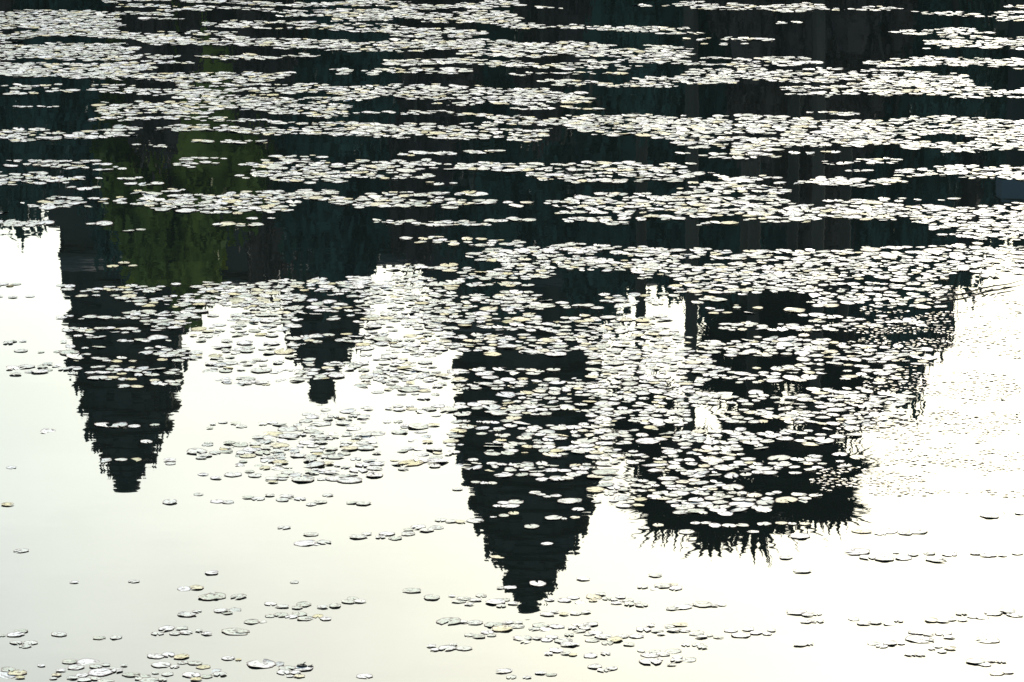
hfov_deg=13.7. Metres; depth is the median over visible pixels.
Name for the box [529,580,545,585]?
lily pad
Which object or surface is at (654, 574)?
lily pad
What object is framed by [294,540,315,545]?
lily pad
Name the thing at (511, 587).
lily pad
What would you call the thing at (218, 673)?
lily pad
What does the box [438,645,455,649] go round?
lily pad
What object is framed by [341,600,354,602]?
lily pad
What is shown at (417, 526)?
lily pad
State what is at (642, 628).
lily pad
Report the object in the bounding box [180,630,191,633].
lily pad
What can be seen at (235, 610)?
lily pad
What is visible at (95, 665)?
lily pad
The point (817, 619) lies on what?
lily pad
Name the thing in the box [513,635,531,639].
lily pad
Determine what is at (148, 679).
lily pad
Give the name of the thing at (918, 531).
lily pad
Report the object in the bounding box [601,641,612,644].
lily pad
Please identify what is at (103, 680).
lily pad
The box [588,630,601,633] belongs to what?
lily pad
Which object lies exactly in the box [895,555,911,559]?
lily pad
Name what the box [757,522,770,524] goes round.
lily pad
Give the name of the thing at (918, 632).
lily pad
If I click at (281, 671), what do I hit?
lily pad
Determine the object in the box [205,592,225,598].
lily pad
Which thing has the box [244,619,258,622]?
lily pad
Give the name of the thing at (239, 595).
lily pad
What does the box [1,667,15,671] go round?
lily pad
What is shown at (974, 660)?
lily pad
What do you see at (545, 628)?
lily pad
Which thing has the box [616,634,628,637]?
lily pad
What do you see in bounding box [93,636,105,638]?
lily pad
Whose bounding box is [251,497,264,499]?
lily pad
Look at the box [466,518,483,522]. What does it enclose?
lily pad
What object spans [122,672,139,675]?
lily pad
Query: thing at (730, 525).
lily pad
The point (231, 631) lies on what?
lily pad
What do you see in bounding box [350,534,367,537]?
lily pad
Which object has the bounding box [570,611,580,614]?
lily pad
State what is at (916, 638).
lily pad
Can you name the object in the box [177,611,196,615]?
lily pad
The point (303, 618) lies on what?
lily pad
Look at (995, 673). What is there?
lily pad
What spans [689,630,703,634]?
lily pad
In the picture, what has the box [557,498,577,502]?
lily pad
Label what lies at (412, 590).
lily pad
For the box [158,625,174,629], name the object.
lily pad
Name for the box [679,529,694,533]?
lily pad
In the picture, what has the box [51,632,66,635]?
lily pad
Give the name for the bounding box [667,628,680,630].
lily pad
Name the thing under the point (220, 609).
lily pad
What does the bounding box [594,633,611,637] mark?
lily pad
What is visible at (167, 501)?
lily pad
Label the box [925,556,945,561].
lily pad
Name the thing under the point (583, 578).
lily pad
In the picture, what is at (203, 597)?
lily pad
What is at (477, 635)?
lily pad
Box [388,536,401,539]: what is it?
lily pad
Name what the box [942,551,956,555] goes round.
lily pad
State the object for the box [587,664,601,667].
lily pad
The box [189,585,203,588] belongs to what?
lily pad
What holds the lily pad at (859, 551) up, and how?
on the pond water
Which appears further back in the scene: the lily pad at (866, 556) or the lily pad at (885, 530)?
the lily pad at (885, 530)
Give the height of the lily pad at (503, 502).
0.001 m
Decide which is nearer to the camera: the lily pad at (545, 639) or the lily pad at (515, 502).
the lily pad at (545, 639)
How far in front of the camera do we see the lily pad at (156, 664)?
21.44 m
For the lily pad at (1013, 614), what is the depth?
22.36 m
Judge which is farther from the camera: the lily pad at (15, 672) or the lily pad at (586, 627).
the lily pad at (586, 627)
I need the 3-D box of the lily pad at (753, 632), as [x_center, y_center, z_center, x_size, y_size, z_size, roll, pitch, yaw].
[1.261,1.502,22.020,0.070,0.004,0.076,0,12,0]
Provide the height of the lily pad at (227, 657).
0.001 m
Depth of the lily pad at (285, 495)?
24.88 m
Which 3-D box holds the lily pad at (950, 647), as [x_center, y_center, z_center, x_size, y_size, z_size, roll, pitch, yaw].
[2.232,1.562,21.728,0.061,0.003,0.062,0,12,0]
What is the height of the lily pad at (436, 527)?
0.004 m
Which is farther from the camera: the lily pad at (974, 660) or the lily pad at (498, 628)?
the lily pad at (498, 628)
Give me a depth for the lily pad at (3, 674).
21.25 m
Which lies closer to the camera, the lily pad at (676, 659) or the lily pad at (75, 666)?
the lily pad at (75, 666)
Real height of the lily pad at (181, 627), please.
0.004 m
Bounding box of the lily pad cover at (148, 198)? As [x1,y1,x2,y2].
[0,0,1023,515]
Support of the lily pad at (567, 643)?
on the pond water
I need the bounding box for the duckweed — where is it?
[809,281,1023,495]
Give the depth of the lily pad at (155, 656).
21.59 m
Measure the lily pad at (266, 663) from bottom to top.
0.008 m
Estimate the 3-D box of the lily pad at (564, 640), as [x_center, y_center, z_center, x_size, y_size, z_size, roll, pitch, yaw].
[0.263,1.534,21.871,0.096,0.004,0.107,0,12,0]
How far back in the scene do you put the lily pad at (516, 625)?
22.15 m
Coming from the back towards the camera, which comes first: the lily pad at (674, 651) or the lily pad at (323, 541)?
the lily pad at (323, 541)
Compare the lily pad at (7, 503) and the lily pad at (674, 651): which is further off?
the lily pad at (7, 503)
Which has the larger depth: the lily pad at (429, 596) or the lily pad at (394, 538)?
the lily pad at (394, 538)
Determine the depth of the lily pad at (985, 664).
21.44 m
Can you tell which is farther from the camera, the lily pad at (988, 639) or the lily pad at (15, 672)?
the lily pad at (988, 639)
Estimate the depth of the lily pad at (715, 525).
24.20 m
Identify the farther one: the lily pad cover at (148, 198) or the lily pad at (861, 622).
the lily pad cover at (148, 198)
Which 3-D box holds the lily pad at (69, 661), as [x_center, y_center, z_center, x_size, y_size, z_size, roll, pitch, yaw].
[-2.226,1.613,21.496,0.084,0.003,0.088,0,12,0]
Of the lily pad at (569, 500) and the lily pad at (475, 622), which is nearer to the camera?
the lily pad at (475, 622)
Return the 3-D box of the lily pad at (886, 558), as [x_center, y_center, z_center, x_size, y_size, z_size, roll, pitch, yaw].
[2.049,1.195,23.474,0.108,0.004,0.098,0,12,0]
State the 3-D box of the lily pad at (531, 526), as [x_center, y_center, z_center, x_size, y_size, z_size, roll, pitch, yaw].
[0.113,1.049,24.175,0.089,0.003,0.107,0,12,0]
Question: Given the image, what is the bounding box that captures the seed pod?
[297,662,306,666]
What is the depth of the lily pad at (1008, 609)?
22.42 m
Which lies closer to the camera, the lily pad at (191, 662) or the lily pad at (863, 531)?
the lily pad at (191, 662)
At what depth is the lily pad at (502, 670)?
21.33 m
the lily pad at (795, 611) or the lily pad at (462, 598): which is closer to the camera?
the lily pad at (795, 611)
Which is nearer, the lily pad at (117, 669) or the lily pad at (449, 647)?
the lily pad at (117, 669)
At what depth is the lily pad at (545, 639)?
21.89 m
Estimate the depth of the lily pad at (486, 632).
22.02 m
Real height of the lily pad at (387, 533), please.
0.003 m
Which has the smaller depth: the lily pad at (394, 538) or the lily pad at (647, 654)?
the lily pad at (647, 654)
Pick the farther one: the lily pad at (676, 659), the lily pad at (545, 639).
the lily pad at (545, 639)
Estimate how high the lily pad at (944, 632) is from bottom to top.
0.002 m
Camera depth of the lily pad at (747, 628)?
22.08 m
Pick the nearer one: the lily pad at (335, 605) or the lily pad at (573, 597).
the lily pad at (335, 605)
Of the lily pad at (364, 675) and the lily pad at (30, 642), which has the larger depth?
the lily pad at (30, 642)
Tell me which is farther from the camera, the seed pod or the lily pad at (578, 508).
the lily pad at (578, 508)
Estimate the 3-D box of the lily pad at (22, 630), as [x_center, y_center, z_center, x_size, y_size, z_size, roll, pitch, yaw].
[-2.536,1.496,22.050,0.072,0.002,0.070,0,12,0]
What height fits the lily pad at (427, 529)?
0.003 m
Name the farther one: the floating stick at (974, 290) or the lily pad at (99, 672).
the floating stick at (974, 290)
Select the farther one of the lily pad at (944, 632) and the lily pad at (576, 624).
the lily pad at (576, 624)
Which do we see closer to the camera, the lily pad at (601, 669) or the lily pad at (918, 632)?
the lily pad at (601, 669)
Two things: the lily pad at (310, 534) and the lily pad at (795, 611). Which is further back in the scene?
the lily pad at (310, 534)
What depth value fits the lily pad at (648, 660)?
21.50 m
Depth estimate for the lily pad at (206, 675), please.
21.23 m
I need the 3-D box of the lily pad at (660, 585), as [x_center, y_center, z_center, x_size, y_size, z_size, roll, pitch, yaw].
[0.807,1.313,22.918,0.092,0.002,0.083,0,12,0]
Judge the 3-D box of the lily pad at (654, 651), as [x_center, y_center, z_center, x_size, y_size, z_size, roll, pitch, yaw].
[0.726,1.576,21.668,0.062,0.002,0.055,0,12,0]
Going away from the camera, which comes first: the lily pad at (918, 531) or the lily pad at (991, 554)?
the lily pad at (991, 554)
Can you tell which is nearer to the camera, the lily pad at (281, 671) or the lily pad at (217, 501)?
the lily pad at (281, 671)
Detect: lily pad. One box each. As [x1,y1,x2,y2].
[0,671,15,678]
[1,502,13,505]
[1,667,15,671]
[7,631,23,635]
[7,669,26,674]
[14,548,28,551]
[14,629,27,631]
[19,644,31,647]
[23,640,37,643]
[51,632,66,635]
[62,659,77,663]
[67,664,84,669]
[75,673,88,676]
[76,658,99,664]
[77,677,91,680]
[88,668,112,675]
[89,664,101,667]
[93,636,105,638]
[97,679,114,681]
[110,635,121,638]
[111,668,122,671]
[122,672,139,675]
[139,677,157,681]
[147,653,164,657]
[151,631,163,634]
[151,661,170,666]
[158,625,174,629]
[161,652,174,655]
[161,672,172,675]
[162,499,176,503]
[174,654,188,658]
[175,626,187,629]
[177,586,190,590]
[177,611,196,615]
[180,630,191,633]
[182,672,200,676]
[187,661,202,664]
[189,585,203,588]
[196,664,210,668]
[198,593,219,599]
[200,674,212,677]
[205,570,217,573]
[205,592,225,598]
[210,499,223,502]
[213,672,226,675]
[214,608,227,611]
[221,628,249,634]
[221,656,234,659]
[229,607,240,611]
[230,594,246,597]
[235,629,247,632]
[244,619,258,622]
[246,659,275,667]
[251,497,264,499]
[264,602,276,604]
[274,612,287,615]
[276,498,288,500]
[277,669,289,673]
[278,665,295,669]
[280,494,293,496]
[292,612,306,615]
[293,666,312,670]
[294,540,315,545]
[296,601,310,605]
[297,616,312,619]
[304,532,318,535]
[317,540,330,543]
[320,616,330,619]
[329,603,340,606]
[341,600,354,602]
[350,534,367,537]
[354,599,365,601]
[356,501,370,504]
[356,673,372,677]
[379,531,394,534]
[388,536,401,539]
[402,531,415,534]
[402,588,420,591]
[410,524,425,528]
[419,528,433,530]
[423,594,439,598]
[429,525,443,528]
[436,617,460,623]
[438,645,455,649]
[456,646,472,649]
[457,597,470,599]
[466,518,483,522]
[467,620,482,623]
[472,634,484,637]
[475,594,486,596]
[481,630,493,633]
[484,622,502,626]
[485,598,504,603]
[490,555,503,557]
[492,625,512,630]
[496,668,511,672]
[497,501,509,503]
[501,504,519,507]
[504,586,516,588]
[508,500,523,503]
[508,624,523,627]
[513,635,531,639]
[524,524,538,527]
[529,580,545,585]
[532,622,548,626]
[540,612,553,615]
[540,627,552,630]
[541,638,552,640]
[545,515,561,519]
[545,635,557,637]
[549,624,564,627]
[549,647,563,651]
[554,638,572,641]
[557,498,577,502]
[557,598,571,601]
[560,641,575,645]
[567,596,579,598]
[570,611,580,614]
[571,623,583,625]
[572,507,584,510]
[577,576,589,579]
[579,625,590,628]
[583,622,597,625]
[584,653,596,657]
[585,638,599,641]
[586,594,601,598]
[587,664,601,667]
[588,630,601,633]
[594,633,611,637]
[597,668,608,671]
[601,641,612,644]
[607,636,622,641]
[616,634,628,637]
[629,634,643,637]
[635,603,647,605]
[636,627,650,630]
[639,658,661,663]
[640,652,658,656]
[649,573,661,576]
[649,650,660,652]
[654,583,669,587]
[656,652,669,655]
[665,649,680,653]
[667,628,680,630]
[669,585,681,589]
[670,658,682,660]
[673,623,686,625]
[674,604,692,608]
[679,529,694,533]
[682,657,695,661]
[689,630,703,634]
[692,601,711,606]
[709,523,720,526]
[722,523,735,526]
[724,628,737,631]
[731,632,750,636]
[742,627,753,630]
[750,630,761,633]
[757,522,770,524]
[779,555,791,558]
[786,609,806,613]
[790,533,809,537]
[794,569,811,571]
[809,618,823,621]
[845,548,869,554]
[848,617,858,620]
[851,529,871,532]
[856,621,870,623]
[859,555,874,558]
[868,642,879,644]
[870,620,881,623]
[874,531,885,534]
[875,556,893,559]
[880,528,897,533]
[883,640,896,644]
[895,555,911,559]
[897,531,911,533]
[905,635,934,642]
[908,552,918,555]
[908,630,926,633]
[909,529,927,533]
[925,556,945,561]
[925,617,937,621]
[935,630,951,634]
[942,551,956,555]
[944,646,955,649]
[956,611,967,614]
[966,658,985,662]
[977,637,999,642]
[978,662,990,665]
[980,513,998,517]
[981,553,996,556]
[984,611,1002,614]
[990,671,1003,674]
[999,607,1015,611]
[1006,612,1022,616]
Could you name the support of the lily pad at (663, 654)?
on the pond water
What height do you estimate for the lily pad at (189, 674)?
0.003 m
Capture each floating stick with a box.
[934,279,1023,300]
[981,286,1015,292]
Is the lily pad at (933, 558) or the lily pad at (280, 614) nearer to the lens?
the lily pad at (280, 614)
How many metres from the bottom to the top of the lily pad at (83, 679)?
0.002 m
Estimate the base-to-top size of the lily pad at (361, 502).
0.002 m
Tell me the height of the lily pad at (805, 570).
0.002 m
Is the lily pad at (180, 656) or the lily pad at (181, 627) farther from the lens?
the lily pad at (181, 627)
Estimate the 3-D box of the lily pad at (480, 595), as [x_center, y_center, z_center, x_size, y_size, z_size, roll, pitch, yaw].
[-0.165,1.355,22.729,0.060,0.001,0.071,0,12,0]
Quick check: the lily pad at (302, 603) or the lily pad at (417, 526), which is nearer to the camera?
the lily pad at (302, 603)
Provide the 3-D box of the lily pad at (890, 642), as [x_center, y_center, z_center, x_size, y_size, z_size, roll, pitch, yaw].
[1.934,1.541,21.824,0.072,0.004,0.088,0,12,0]
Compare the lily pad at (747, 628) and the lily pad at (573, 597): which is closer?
the lily pad at (747, 628)
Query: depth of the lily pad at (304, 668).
21.37 m
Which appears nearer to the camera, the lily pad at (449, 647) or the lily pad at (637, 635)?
the lily pad at (449, 647)
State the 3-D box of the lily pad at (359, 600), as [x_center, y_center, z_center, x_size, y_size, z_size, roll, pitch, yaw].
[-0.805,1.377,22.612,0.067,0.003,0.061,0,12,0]
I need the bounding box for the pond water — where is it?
[0,0,1023,681]
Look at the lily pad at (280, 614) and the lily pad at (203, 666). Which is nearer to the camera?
the lily pad at (203, 666)
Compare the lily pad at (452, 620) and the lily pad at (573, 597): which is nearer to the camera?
the lily pad at (452, 620)
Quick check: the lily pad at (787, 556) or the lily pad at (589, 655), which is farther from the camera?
the lily pad at (787, 556)
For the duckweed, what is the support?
on the pond water
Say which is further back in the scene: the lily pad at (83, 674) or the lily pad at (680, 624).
the lily pad at (680, 624)
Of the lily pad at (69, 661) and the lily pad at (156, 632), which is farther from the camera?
the lily pad at (156, 632)
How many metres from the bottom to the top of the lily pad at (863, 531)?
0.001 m
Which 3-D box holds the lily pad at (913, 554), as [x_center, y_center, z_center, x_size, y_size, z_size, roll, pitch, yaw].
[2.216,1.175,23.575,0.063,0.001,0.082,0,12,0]
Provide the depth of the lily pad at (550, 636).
21.94 m
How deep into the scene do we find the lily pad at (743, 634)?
21.98 m
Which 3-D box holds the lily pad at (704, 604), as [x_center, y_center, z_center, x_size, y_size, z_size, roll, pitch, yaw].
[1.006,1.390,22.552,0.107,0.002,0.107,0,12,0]
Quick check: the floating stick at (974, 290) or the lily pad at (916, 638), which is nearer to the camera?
the lily pad at (916, 638)
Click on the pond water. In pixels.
(90, 522)
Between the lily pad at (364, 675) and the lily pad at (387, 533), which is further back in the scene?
the lily pad at (387, 533)
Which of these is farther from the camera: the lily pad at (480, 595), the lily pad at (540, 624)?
the lily pad at (480, 595)
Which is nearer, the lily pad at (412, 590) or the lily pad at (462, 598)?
the lily pad at (462, 598)
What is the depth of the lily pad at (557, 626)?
22.13 m
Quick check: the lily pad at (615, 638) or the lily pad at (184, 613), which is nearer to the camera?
the lily pad at (615, 638)
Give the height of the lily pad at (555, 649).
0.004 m
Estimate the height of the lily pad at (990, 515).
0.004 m
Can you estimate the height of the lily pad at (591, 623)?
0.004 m
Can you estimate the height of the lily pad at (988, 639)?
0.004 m
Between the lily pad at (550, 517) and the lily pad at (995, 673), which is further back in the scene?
the lily pad at (550, 517)
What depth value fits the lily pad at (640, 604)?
22.54 m
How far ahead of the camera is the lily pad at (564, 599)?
22.64 m
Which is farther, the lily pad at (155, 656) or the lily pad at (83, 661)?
the lily pad at (155, 656)
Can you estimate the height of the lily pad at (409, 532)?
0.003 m
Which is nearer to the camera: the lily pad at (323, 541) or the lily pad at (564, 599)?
the lily pad at (564, 599)
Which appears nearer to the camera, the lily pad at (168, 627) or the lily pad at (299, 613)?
the lily pad at (168, 627)
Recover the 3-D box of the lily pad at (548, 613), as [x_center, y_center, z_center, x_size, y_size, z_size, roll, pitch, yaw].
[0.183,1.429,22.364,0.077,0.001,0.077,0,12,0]
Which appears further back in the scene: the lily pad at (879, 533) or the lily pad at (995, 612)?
the lily pad at (879, 533)
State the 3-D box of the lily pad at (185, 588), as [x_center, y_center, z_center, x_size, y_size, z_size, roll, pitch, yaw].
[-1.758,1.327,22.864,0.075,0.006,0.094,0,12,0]
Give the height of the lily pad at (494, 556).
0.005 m
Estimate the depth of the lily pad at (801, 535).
23.97 m
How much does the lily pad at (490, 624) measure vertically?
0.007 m
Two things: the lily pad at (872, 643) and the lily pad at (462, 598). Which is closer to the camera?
the lily pad at (872, 643)
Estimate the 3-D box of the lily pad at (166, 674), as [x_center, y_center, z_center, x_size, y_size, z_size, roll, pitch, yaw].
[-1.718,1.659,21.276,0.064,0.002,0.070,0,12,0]
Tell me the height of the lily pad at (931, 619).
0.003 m
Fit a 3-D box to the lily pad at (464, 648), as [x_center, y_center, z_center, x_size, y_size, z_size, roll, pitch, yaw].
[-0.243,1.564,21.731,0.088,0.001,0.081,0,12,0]
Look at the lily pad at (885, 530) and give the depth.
24.08 m
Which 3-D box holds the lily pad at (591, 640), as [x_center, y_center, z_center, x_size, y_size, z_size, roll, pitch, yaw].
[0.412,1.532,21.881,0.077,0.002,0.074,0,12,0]
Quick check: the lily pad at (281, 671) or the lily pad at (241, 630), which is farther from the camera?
the lily pad at (241, 630)
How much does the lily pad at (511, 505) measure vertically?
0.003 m
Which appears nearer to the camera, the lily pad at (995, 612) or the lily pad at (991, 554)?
the lily pad at (995, 612)
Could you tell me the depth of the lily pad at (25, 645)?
21.78 m
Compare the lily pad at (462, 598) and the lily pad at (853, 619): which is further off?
the lily pad at (462, 598)
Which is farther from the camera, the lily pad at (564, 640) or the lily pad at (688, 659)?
the lily pad at (564, 640)
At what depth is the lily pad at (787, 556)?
23.52 m
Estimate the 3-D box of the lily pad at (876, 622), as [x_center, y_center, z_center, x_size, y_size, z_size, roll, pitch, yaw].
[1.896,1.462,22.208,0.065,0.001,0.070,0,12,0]
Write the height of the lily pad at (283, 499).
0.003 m
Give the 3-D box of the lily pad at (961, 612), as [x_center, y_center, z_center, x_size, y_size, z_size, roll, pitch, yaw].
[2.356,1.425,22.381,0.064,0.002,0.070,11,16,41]
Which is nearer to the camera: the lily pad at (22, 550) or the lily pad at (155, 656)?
the lily pad at (155, 656)
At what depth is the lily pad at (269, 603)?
22.57 m
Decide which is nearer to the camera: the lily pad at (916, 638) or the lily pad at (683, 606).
the lily pad at (916, 638)
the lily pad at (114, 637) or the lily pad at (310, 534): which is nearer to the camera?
the lily pad at (114, 637)
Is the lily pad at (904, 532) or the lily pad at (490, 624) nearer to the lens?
the lily pad at (490, 624)
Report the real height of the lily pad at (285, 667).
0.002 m
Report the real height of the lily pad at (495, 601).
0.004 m
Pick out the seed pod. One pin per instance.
(302, 665)
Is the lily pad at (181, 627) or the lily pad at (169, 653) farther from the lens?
the lily pad at (181, 627)
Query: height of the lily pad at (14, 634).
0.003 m
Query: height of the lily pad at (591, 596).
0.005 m
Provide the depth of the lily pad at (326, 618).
22.27 m
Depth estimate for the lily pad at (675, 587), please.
22.88 m
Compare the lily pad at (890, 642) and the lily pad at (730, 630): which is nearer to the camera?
the lily pad at (890, 642)
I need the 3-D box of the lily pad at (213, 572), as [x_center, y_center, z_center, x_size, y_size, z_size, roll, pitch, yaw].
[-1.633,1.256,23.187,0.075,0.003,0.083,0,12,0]
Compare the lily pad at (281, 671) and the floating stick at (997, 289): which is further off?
the floating stick at (997, 289)
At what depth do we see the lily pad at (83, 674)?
21.27 m
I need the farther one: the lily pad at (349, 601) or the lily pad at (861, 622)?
the lily pad at (349, 601)

